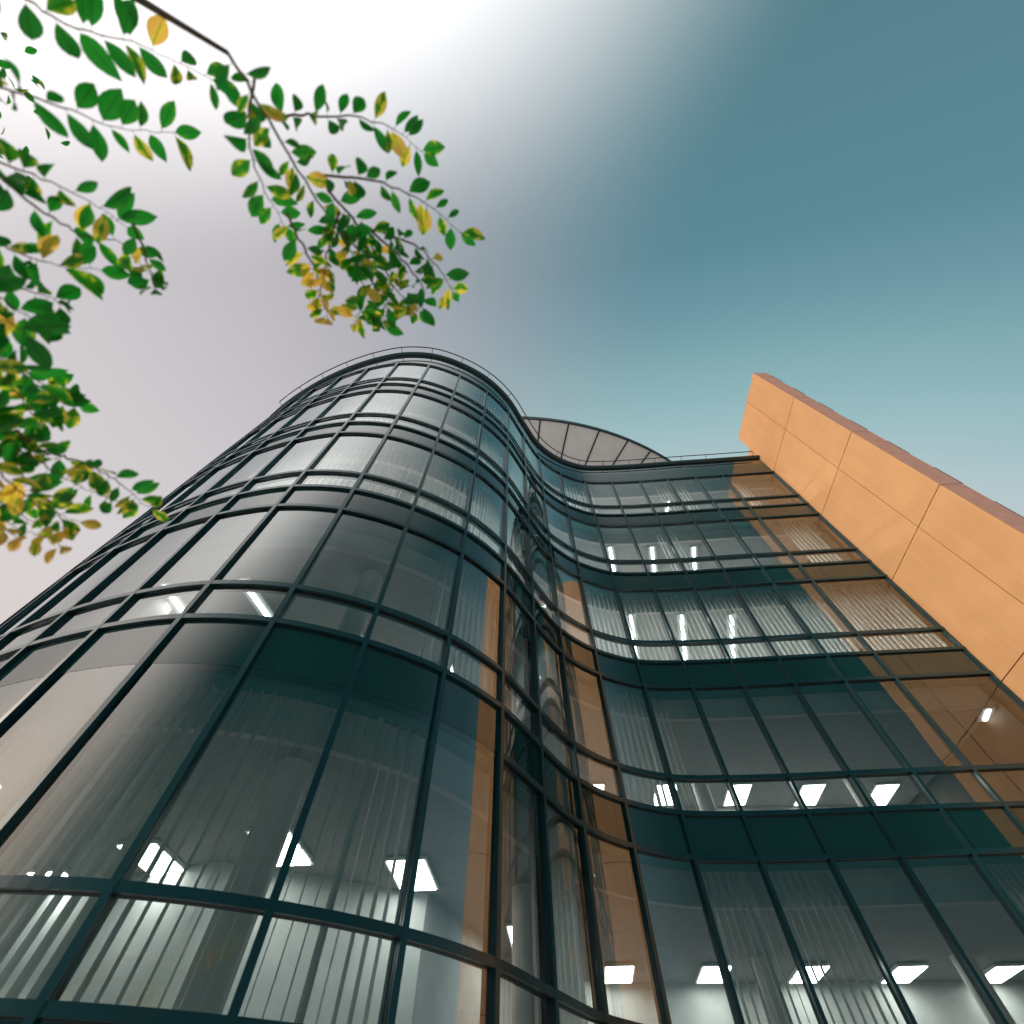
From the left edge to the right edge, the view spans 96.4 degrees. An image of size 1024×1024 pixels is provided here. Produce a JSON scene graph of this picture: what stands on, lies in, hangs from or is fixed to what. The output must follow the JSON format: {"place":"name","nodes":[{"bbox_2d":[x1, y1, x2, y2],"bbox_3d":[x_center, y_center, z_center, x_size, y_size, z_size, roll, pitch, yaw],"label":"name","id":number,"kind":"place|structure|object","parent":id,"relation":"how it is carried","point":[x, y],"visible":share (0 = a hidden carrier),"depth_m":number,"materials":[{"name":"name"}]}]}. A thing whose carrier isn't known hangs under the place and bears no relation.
{"place":"outdoors","nodes":[
{"label":"outdoors","id":0,"kind":"place"},
{"bbox_2d":[0,0,1023,623],"label":"sky","id":1,"kind":"structure","parent":0,"point":[674,203],"materials":[{"name":"blue"}]},
{"label":"ground","id":2,"kind":"structure","parent":0,"visible":0},
{"bbox_2d":[0,0,485,563],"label":"broadleaf tree","id":3,"kind":"object","parent":2,"relation":"on","point":[46,322],"visible":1,"depth_m":1.81,"materials":[{"name":"green plant"}]},
{"bbox_2d":[0,346,1023,1023],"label":"office building","id":4,"kind":"structure","parent":2,"relation":"on","point":[412,688],"depth_m":8.19,"materials":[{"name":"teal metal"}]},
{"bbox_2d":[0,692,59,756],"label":"window","id":5,"kind":"structure","parent":4,"relation":"in","point":[4,708],"depth_m":5.32,"materials":[{"name":"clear glass"}]},
{"bbox_2d":[0,559,99,634],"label":"window","id":6,"kind":"structure","parent":4,"relation":"in","point":[67,582],"depth_m":8.30,"materials":[{"name":"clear glass"}]},
{"bbox_2d":[0,683,144,867],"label":"window","id":7,"kind":"structure","parent":4,"relation":"in","point":[23,763],"depth_m":4.91,"materials":[{"name":"glass"}]},
{"bbox_2d":[0,536,152,651],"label":"window","id":8,"kind":"structure","parent":4,"relation":"in","point":[99,573],"depth_m":7.65,"materials":[{"name":"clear glass"}]},
{"bbox_2d":[0,680,227,998],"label":"vertical blinds","id":9,"kind":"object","parent":4,"relation":"in","point":[50,818],"depth_m":4.22,"materials":[{"name":"white fabric"}]},
{"bbox_2d":[83,525,185,603],"bbox_3d":[-6.103,0.796,7.769,1.186,2.180,0.016,-14,-59,9],"label":"window","id":10,"kind":"structure","parent":4,"relation":"in","point":[168,534],"depth_m":8.09,"materials":[{"name":"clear glass"}]},
{"bbox_2d":[108,477,201,547],"bbox_3d":[-8.316,-0.154,11.011,1.173,2.828,0.012,-23,-61,14],"label":"window","id":11,"kind":"structure","parent":4,"relation":"in","point":[184,489],"depth_m":11.35,"materials":[{"name":"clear glass"}]},
{"bbox_2d":[154,457,244,520],"bbox_3d":[-7.232,-0.574,10.752,1.210,2.828,0.013,-19,-60,11],"label":"window","id":12,"kind":"structure","parent":4,"relation":"in","point":[219,473],"depth_m":10.89,"materials":[{"name":"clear glass"}]},
{"bbox_2d":[72,686,334,1013],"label":"vertical blinds","id":13,"kind":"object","parent":4,"relation":"in","point":[82,988],"depth_m":4.12,"materials":[{"name":"white fabric"}]},
{"bbox_2d":[208,427,264,469],"bbox_3d":[-8.316,-2.040,14.067,1.173,2.846,0.012,-23,-61,14],"label":"window","id":14,"kind":"structure","parent":4,"relation":"in","point":[255,433],"depth_m":14.51,"materials":[{"name":"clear glass"}]},
{"bbox_2d":[198,443,295,503],"bbox_3d":[-6.062,-0.796,10.614,1.186,2.828,0.306,-14,-59,9],"label":"window","id":15,"kind":"structure","parent":4,"relation":"in","point":[255,463],"depth_m":10.75,"materials":[{"name":"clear glass"}]},
{"bbox_2d":[239,411,298,453],"bbox_3d":[-7.232,-2.460,13.808,1.210,2.846,0.013,-19,-60,11],"label":"window","id":16,"kind":"structure","parent":4,"relation":"in","point":[274,427],"depth_m":14.04,"materials":[{"name":"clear glass"}]},
{"bbox_2d":[268,395,304,422],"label":"window","id":17,"kind":"structure","parent":4,"relation":"in","point":[294,402],"depth_m":17.67,"materials":[{"name":"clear glass"}]},
{"bbox_2d":[263,439,337,487],"bbox_3d":[-4.927,-1.036,10.484,1.185,2.798,0.312,-8,-59,5],"label":"window","id":18,"kind":"structure","parent":4,"relation":"in","point":[301,459],"depth_m":10.92,"materials":[{"name":"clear glass"}]},
{"bbox_2d":[275,399,333,436],"bbox_3d":[-6.103,-2.800,13.598,1.186,2.846,0.016,-14,-59,9],"label":"window","id":19,"kind":"structure","parent":4,"relation":"in","point":[311,412],"depth_m":13.73,"materials":[{"name":"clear glass"}]},
{"bbox_2d":[295,381,333,408],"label":"window","id":20,"kind":"structure","parent":4,"relation":"in","point":[320,389],"depth_m":17.17,"materials":[{"name":"glass"}]},
{"bbox_2d":[243,708,419,1023],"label":"vertical blinds","id":21,"kind":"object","parent":4,"relation":"in","point":[306,993],"depth_m":4.44,"materials":[{"name":"white fabric"}]},
{"bbox_2d":[317,371,362,399],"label":"window","id":22,"kind":"structure","parent":4,"relation":"in","point":[348,379],"depth_m":16.82,"materials":[{"name":"glass"}]},
{"bbox_2d":[312,392,373,425],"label":"window","id":23,"kind":"structure","parent":4,"relation":"in","point":[346,404],"depth_m":13.86,"materials":[{"name":"glass"}]},
{"bbox_2d":[310,442,375,486],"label":"vertical blinds","id":24,"kind":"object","parent":4,"relation":"in","point":[341,446],"depth_m":10.77,"materials":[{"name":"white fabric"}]},
{"bbox_2d":[352,364,394,386],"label":"window","id":25,"kind":"structure","parent":4,"relation":"in","point":[377,372],"depth_m":16.61,"materials":[{"name":"glass"}]},
{"bbox_2d":[360,398,400,421],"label":"window","id":26,"kind":"structure","parent":4,"relation":"in","point":[376,401],"depth_m":14.04,"materials":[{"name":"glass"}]},
{"bbox_2d":[364,446,426,500],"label":"vertical blinds","id":27,"kind":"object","parent":4,"relation":"in","point":[387,449],"depth_m":10.82,"materials":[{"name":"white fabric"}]},
{"bbox_2d":[385,364,422,383],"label":"window","id":28,"kind":"structure","parent":4,"relation":"in","point":[400,369],"depth_m":16.98,"materials":[{"name":"glass"}]},
{"bbox_2d":[419,556,449,660],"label":"vertical blinds","id":29,"kind":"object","parent":4,"relation":"in","point":[429,615],"depth_m":7.89,"materials":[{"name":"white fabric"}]},
{"bbox_2d":[418,460,467,524],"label":"vertical blinds","id":30,"kind":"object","parent":4,"relation":"in","point":[458,522],"depth_m":11.13,"materials":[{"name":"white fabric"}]},
{"bbox_2d":[447,569,492,692],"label":"vertical blinds","id":31,"kind":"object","parent":4,"relation":"in","point":[487,617],"depth_m":8.22,"materials":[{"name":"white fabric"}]},
{"bbox_2d":[468,484,498,550],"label":"vertical blinds","id":32,"kind":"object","parent":4,"relation":"in","point":[491,515],"depth_m":11.54,"materials":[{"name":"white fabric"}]},
{"bbox_2d":[475,432,501,475],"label":"window","id":33,"kind":"structure","parent":4,"relation":"in","point":[495,454],"depth_m":14.78,"materials":[{"name":"glass"}]},
{"bbox_2d":[486,396,506,432],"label":"window","id":34,"kind":"structure","parent":4,"relation":"in","point":[501,413],"depth_m":17.76,"materials":[{"name":"glass"}]},
{"bbox_2d":[496,506,522,580],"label":"window","id":35,"kind":"structure","parent":4,"relation":"in","point":[514,542],"depth_m":12.15,"materials":[{"name":"glass"}]},
{"bbox_2d":[500,450,525,509],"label":"window","id":36,"kind":"structure","parent":4,"relation":"in","point":[515,472],"depth_m":14.93,"materials":[{"name":"glass"}]},
{"bbox_2d":[509,415,522,457],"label":"window","id":37,"kind":"structure","parent":4,"relation":"in","point":[513,428],"depth_m":17.88,"materials":[{"name":"glass"}]},
{"bbox_2d":[525,440,540,483],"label":"window","id":38,"kind":"structure","parent":4,"relation":"in","point":[532,457],"depth_m":18.39,"materials":[{"name":"glass"}]},
{"bbox_2d":[527,477,539,527],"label":"window","id":39,"kind":"structure","parent":4,"relation":"in","point":[533,495],"depth_m":15.39,"materials":[{"name":"glass"}]},
{"bbox_2d":[529,806,587,1023],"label":"vertical blinds","id":40,"kind":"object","parent":4,"relation":"in","point":[570,979],"depth_m":6.27,"materials":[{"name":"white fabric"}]},
{"bbox_2d":[563,482,588,511],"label":"vertical blinds","id":41,"kind":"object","parent":4,"relation":"in","point":[565,482],"depth_m":19.48,"materials":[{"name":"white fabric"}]},
{"bbox_2d":[522,416,670,464],"bbox_3d":[-0.054,14.995,33.719,40.570,14.850,40.570,0,-58,0],"label":"roof canopy","id":42,"kind":"object","parent":4,"relation":"on","point":[579,441],"visible":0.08,"depth_m":30.16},
{"bbox_2d":[584,587,627,656],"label":"vertical blinds","id":43,"kind":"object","parent":4,"relation":"in","point":[596,610],"depth_m":13.19,"materials":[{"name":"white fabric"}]},
{"bbox_2d":[596,687,668,807],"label":"vertical blinds","id":44,"kind":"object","parent":4,"relation":"in","point":[609,692],"depth_m":9.98,"materials":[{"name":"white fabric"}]},
{"bbox_2d":[622,596,673,659],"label":"vertical blinds","id":45,"kind":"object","parent":4,"relation":"in","point":[622,596],"depth_m":13.28,"materials":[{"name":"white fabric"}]},
{"bbox_2d":[655,531,677,570],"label":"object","id":46,"kind":"structure","parent":4,"relation":"in","point":[658,531],"depth_m":16.37,"materials":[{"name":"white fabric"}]},
{"bbox_2d":[655,485,679,510],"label":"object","id":47,"kind":"structure","parent":4,"relation":"in","point":[665,486],"depth_m":19.45,"materials":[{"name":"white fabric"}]},
{"bbox_2d":[650,696,698,810],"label":"vertical blinds","id":48,"kind":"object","parent":4,"relation":"in","point":[680,796],"depth_m":10.04,"materials":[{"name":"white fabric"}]},
{"bbox_2d":[668,529,693,569],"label":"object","id":49,"kind":"structure","parent":4,"relation":"in","point":[672,529],"depth_m":16.34,"materials":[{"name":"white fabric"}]},
{"bbox_2d":[672,483,698,509],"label":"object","id":50,"kind":"structure","parent":4,"relation":"in","point":[678,483],"depth_m":19.41,"materials":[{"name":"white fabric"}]},
{"bbox_2d":[661,595,720,659],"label":"vertical blinds","id":51,"kind":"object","parent":4,"relation":"in","point":[691,620],"depth_m":13.22,"materials":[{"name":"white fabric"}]},
{"bbox_2d":[701,593,767,657],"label":"vertical blinds","id":52,"kind":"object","parent":4,"relation":"in","point":[730,595],"depth_m":13.16,"materials":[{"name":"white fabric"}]},
{"bbox_2d":[732,480,761,505],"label":"vertical blinds","id":53,"kind":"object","parent":4,"relation":"in","point":[736,481],"depth_m":19.32,"materials":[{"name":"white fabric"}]},
{"bbox_2d":[703,871,810,1023],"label":"vertical blinds","id":54,"kind":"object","parent":4,"relation":"in","point":[762,944],"depth_m":7.28,"materials":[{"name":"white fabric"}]},
{"bbox_2d":[740,590,814,654],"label":"vertical blinds","id":55,"kind":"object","parent":4,"relation":"in","point":[760,592],"depth_m":13.11,"materials":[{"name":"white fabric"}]},
{"bbox_2d":[778,521,842,562],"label":"vertical blinds","id":56,"kind":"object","parent":4,"relation":"in","point":[817,539],"depth_m":16.15,"materials":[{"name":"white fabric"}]},
{"bbox_2d":[776,588,858,652],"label":"vertical blinds","id":57,"kind":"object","parent":4,"relation":"in","point":[808,590],"depth_m":13.07,"materials":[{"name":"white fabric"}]},
{"bbox_2d":[773,870,898,1023],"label":"vertical blinds","id":58,"kind":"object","parent":4,"relation":"in","point":[817,876],"depth_m":7.25,"materials":[{"name":"white fabric"}]},
{"bbox_2d":[814,583,948,650],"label":"vertical blinds","id":59,"kind":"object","parent":4,"relation":"in","point":[879,587],"depth_m":12.99,"materials":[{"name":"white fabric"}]},
{"bbox_2d":[984,863,1023,916],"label":"vertical blinds","id":60,"kind":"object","parent":4,"relation":"in","point":[998,865],"depth_m":7.84,"materials":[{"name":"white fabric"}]},
{"bbox_2d":[738,373,1023,721],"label":"feature wall","id":61,"kind":"structure","parent":2,"relation":"on","point":[943,549],"depth_m":13.09,"materials":[{"name":"ceramic"}]}
]}

